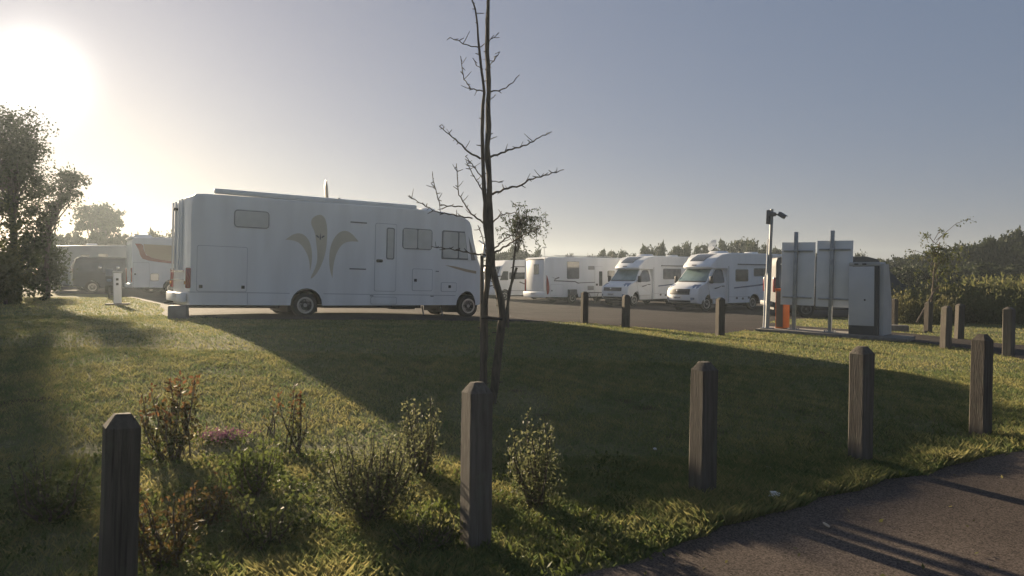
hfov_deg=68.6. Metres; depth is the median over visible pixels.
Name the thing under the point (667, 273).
window
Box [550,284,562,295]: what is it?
garage door
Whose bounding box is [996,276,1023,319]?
tall weed
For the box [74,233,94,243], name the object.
distant tree
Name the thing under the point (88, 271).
dark van
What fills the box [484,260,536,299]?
integrated motorhome
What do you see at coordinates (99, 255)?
window
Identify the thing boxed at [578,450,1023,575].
path
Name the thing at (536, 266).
rear window
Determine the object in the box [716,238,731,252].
distant tree
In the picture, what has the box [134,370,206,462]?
red tipped shrub
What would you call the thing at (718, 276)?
cab door
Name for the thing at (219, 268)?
garage door
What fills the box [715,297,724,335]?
wooden post
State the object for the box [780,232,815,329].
notice board
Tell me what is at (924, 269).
distant tree
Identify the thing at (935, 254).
leafy sapling
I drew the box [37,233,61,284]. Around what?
distant tree
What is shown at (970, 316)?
tall weed
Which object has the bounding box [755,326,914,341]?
concrete slab
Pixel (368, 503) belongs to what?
grey green shrub
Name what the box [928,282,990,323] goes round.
tall weed
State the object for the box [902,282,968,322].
tall weed
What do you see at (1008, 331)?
wooden post
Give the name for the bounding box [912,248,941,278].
distant tree
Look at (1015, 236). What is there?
distant tree
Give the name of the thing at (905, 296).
tall weed
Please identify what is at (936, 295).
tall weed
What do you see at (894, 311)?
wooden post
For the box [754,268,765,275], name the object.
window
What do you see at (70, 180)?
slender tree
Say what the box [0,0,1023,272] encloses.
sky
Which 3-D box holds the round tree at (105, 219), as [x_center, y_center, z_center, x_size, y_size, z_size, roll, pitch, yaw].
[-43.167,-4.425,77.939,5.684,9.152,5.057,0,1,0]
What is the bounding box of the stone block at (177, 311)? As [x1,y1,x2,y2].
[168,305,188,318]
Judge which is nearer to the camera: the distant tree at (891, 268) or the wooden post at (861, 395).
the wooden post at (861, 395)
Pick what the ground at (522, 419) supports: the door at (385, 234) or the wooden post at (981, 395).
the wooden post at (981, 395)
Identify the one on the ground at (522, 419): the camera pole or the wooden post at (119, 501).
the wooden post at (119, 501)
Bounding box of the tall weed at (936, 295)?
[906,286,973,316]
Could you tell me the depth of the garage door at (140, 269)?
36.19 m
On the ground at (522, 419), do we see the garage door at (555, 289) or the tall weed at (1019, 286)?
the tall weed at (1019, 286)
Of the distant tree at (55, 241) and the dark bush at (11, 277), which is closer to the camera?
the dark bush at (11, 277)
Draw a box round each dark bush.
[0,174,32,286]
[0,198,71,301]
[0,249,36,304]
[23,232,77,296]
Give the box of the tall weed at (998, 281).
[964,274,1023,291]
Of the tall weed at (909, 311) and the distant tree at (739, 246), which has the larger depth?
the distant tree at (739, 246)
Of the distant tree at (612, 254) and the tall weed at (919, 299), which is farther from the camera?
the distant tree at (612, 254)
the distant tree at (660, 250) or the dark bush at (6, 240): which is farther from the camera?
the distant tree at (660, 250)
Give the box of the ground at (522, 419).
[0,285,1023,575]
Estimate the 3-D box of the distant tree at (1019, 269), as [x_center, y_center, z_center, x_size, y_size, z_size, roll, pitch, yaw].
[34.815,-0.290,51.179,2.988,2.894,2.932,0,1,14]
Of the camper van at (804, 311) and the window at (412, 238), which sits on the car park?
the camper van at (804, 311)
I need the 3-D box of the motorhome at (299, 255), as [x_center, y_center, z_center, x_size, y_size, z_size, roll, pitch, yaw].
[-4.916,-1.127,21.259,8.835,3.833,2.820,1,0,-33]
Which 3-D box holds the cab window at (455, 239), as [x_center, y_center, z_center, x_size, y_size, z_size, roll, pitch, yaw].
[-1.546,-1.255,22.063,1.140,0.880,0.034,1,0,-33]
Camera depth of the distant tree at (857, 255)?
88.82 m
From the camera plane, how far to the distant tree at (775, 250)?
85.58 m
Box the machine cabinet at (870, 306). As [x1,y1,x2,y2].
[848,262,891,335]
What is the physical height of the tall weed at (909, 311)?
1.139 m
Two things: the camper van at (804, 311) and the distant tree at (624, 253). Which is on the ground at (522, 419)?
the distant tree at (624, 253)
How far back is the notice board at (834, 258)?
18.53 m
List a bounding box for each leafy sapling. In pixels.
[495,201,551,327]
[905,216,975,322]
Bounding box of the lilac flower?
[190,421,265,448]
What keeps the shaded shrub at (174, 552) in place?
on the ground at (522, 419)
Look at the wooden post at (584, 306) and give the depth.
20.12 m
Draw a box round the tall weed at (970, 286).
[938,278,995,299]
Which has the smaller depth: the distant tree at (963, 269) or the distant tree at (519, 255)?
the distant tree at (963, 269)
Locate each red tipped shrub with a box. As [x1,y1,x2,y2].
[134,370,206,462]
[262,402,280,436]
[272,383,313,453]
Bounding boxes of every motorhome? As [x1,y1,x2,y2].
[53,244,126,290]
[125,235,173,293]
[164,180,485,315]
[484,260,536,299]
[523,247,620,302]
[602,254,688,305]
[667,240,781,310]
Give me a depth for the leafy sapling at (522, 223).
17.16 m
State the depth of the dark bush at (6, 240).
27.23 m
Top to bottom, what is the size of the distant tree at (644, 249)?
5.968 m
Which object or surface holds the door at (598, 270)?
in the caravan at (569, 279)
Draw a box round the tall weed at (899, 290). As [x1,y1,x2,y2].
[891,283,923,320]
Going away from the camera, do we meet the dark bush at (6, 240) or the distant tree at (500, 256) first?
the dark bush at (6, 240)
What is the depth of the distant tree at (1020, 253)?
62.79 m
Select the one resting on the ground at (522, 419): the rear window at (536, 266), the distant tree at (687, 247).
the distant tree at (687, 247)
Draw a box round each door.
[133,262,148,287]
[196,245,247,291]
[374,223,396,291]
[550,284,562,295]
[595,267,602,295]
[636,270,650,295]
[708,269,724,298]
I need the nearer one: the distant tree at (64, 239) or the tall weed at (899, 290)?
the tall weed at (899, 290)
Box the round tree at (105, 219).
[70,201,125,238]
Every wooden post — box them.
[98,412,140,575]
[460,381,492,551]
[580,291,588,323]
[621,295,629,327]
[689,361,717,492]
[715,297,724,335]
[848,346,874,462]
[892,299,897,324]
[924,302,932,332]
[940,306,952,348]
[954,304,964,338]
[969,334,993,436]
[1002,307,1015,356]
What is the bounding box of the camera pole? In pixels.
[760,209,786,328]
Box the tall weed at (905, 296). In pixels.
[891,286,935,323]
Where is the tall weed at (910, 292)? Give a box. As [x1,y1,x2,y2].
[892,286,934,296]
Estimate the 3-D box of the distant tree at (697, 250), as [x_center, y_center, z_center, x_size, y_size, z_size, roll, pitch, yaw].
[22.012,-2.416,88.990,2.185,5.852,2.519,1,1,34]
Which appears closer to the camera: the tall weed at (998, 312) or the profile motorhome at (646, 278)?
the tall weed at (998, 312)
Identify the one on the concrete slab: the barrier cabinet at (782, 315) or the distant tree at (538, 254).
the barrier cabinet at (782, 315)
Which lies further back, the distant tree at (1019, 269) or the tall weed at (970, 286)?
the distant tree at (1019, 269)
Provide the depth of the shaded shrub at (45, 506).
4.92 m
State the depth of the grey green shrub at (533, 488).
5.22 m
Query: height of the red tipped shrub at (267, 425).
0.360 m
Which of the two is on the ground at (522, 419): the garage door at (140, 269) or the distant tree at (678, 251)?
the distant tree at (678, 251)
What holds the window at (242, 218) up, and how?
in the motorhome at (299, 255)
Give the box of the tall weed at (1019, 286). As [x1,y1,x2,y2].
[953,277,1023,322]
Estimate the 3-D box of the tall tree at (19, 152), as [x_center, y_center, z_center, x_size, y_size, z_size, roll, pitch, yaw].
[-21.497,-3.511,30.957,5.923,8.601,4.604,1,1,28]
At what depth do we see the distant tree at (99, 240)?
70.08 m
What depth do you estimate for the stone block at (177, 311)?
17.68 m
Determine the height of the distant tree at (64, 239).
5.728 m
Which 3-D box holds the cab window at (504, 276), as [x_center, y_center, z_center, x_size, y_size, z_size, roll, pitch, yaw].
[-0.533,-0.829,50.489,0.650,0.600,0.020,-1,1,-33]
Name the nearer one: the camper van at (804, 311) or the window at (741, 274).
the camper van at (804, 311)
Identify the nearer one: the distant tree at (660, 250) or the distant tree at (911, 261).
the distant tree at (911, 261)
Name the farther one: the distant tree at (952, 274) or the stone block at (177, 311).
the distant tree at (952, 274)
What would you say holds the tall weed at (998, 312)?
on the ground at (522, 419)
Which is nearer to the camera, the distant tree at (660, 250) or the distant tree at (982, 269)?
the distant tree at (982, 269)
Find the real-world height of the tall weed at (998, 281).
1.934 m
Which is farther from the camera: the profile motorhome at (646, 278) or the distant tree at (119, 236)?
the distant tree at (119, 236)
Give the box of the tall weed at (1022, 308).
[1002,298,1023,323]
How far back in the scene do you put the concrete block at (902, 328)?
21.31 m
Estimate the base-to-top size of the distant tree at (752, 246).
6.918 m
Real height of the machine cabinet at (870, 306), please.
1.745 m
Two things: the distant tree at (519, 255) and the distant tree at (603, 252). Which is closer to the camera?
the distant tree at (519, 255)
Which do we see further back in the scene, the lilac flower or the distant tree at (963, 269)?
the distant tree at (963, 269)
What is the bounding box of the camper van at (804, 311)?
[760,256,914,316]
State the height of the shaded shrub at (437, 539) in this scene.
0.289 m
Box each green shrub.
[223,435,287,497]
[307,429,425,526]
[391,396,445,477]
[504,407,566,509]
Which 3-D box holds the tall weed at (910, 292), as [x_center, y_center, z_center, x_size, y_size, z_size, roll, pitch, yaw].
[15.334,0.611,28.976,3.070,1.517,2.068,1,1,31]
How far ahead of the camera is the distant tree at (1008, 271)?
48.55 m
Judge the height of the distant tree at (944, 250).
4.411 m
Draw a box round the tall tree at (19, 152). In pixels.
[0,102,60,246]
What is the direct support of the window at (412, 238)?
in the motorhome at (299, 255)
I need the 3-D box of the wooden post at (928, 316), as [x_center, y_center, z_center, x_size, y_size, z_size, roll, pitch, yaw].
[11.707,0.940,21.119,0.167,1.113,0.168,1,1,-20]
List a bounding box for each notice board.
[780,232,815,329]
[816,230,852,332]
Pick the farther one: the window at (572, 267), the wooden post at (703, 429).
the window at (572, 267)
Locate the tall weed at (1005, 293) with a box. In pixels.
[929,274,1023,322]
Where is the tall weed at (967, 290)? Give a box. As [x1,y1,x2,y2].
[920,274,1018,322]
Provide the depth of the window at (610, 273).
48.17 m
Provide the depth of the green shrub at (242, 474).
5.48 m
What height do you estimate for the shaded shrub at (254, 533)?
0.348 m
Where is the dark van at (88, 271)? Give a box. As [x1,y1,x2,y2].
[70,257,168,292]
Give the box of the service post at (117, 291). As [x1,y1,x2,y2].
[105,271,129,304]
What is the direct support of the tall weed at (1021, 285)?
on the ground at (522, 419)
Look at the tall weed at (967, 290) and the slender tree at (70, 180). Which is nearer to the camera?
the tall weed at (967, 290)
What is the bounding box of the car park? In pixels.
[23,287,1023,359]
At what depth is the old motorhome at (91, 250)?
48.08 m
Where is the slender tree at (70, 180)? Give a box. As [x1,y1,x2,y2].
[17,161,91,297]
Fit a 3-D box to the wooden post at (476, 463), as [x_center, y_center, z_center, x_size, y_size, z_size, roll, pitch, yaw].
[-0.216,1.191,4.530,0.153,1.254,0.153,1,0,-29]
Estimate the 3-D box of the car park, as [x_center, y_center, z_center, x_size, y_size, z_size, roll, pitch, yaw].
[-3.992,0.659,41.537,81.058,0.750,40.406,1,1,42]
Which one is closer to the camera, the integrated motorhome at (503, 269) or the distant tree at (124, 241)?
the integrated motorhome at (503, 269)
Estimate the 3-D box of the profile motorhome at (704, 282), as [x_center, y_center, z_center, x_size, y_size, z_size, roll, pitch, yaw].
[11.026,-0.721,38.807,6.957,3.603,2.540,-1,1,-33]
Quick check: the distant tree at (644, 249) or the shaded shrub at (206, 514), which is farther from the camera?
the distant tree at (644, 249)
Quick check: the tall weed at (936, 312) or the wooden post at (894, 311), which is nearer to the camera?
the wooden post at (894, 311)
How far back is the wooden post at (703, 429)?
5.43 m
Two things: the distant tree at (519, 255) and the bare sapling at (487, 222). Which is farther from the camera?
the distant tree at (519, 255)
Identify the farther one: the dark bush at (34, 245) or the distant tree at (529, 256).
the distant tree at (529, 256)
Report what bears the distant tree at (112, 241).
on the ground at (522, 419)
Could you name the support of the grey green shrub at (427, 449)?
on the ground at (522, 419)
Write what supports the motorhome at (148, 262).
on the car park
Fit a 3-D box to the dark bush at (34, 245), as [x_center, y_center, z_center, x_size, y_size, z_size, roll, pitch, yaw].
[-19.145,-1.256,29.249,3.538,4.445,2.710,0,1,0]
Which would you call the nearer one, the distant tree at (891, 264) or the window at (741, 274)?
the window at (741, 274)
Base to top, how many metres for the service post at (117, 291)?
1.185 m
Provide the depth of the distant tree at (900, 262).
63.84 m
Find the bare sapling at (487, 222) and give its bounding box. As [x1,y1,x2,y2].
[408,0,563,403]
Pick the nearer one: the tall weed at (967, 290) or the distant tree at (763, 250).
the tall weed at (967, 290)
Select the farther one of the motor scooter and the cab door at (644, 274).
the cab door at (644, 274)
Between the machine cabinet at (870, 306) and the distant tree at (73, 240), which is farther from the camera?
the distant tree at (73, 240)
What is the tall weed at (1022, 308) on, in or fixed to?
on the ground at (522, 419)
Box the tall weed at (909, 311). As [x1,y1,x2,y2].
[891,295,922,323]
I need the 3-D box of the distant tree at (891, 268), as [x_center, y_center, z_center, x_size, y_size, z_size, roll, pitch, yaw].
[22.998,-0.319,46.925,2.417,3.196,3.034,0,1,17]
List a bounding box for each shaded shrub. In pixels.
[0,446,100,524]
[138,480,207,573]
[167,471,241,529]
[219,493,311,550]
[381,508,463,555]
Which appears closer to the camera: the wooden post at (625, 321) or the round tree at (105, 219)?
the wooden post at (625, 321)
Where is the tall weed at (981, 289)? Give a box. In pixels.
[955,279,1021,320]
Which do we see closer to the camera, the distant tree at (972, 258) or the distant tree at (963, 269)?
the distant tree at (963, 269)
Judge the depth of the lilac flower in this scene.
6.92 m
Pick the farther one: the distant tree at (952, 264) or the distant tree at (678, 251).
the distant tree at (678, 251)
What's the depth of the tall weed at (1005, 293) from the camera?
26.47 m
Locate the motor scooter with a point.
(108, 281)
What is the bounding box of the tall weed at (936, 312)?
[910,292,959,324]
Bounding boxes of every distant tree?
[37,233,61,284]
[51,229,71,284]
[63,230,87,244]
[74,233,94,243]
[86,228,106,244]
[93,236,119,244]
[106,228,126,244]
[121,232,132,244]
[147,227,164,237]
[484,249,509,267]
[506,244,528,259]
[521,251,537,258]
[533,247,541,256]
[598,249,607,257]
[607,249,624,257]
[618,250,627,257]
[640,243,658,255]
[655,239,670,255]
[670,243,686,256]
[681,240,692,256]
[692,243,704,254]
[701,243,716,253]
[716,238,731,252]
[728,236,749,252]
[744,238,760,253]
[758,242,773,253]
[772,246,781,253]
[854,249,866,256]
[880,258,898,276]
[882,255,897,269]
[891,264,927,292]
[892,255,910,268]
[903,262,939,294]
[904,253,928,266]
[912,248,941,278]
[913,266,965,295]
[923,247,954,280]
[944,240,975,270]
[950,240,985,267]
[955,265,971,287]
[961,260,1004,287]
[975,233,1015,270]
[992,267,1021,285]
[995,225,1023,266]
[1005,263,1023,278]
[1013,234,1023,267]
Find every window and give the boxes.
[98,254,107,256]
[234,210,269,228]
[402,228,432,249]
[441,230,474,260]
[500,271,507,279]
[534,264,538,273]
[567,261,578,278]
[607,271,614,276]
[663,269,680,278]
[735,269,747,280]
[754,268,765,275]
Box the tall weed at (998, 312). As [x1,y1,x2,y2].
[963,291,1023,324]
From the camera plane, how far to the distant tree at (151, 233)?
68.12 m
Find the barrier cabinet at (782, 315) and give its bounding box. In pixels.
[775,289,789,328]
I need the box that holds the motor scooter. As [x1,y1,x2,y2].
[98,266,119,297]
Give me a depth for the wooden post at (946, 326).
15.69 m
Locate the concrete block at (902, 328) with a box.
[892,325,908,331]
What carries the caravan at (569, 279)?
on the car park
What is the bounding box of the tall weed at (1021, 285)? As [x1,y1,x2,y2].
[985,272,1023,319]
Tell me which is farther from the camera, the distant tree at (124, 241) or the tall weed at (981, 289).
the distant tree at (124, 241)
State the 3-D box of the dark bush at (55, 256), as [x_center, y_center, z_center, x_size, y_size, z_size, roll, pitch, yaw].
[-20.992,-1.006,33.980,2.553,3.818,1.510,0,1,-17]
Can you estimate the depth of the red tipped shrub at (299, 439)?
6.54 m
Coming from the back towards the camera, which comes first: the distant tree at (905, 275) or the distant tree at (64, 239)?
the distant tree at (64, 239)
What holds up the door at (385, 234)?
in the motorhome at (299, 255)
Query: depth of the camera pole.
19.27 m
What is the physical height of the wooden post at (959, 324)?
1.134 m
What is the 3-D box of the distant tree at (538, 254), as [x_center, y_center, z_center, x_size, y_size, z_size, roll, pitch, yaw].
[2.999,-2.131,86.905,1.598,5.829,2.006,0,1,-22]
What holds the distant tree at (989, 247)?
on the ground at (522, 419)
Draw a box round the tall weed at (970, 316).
[924,292,988,323]

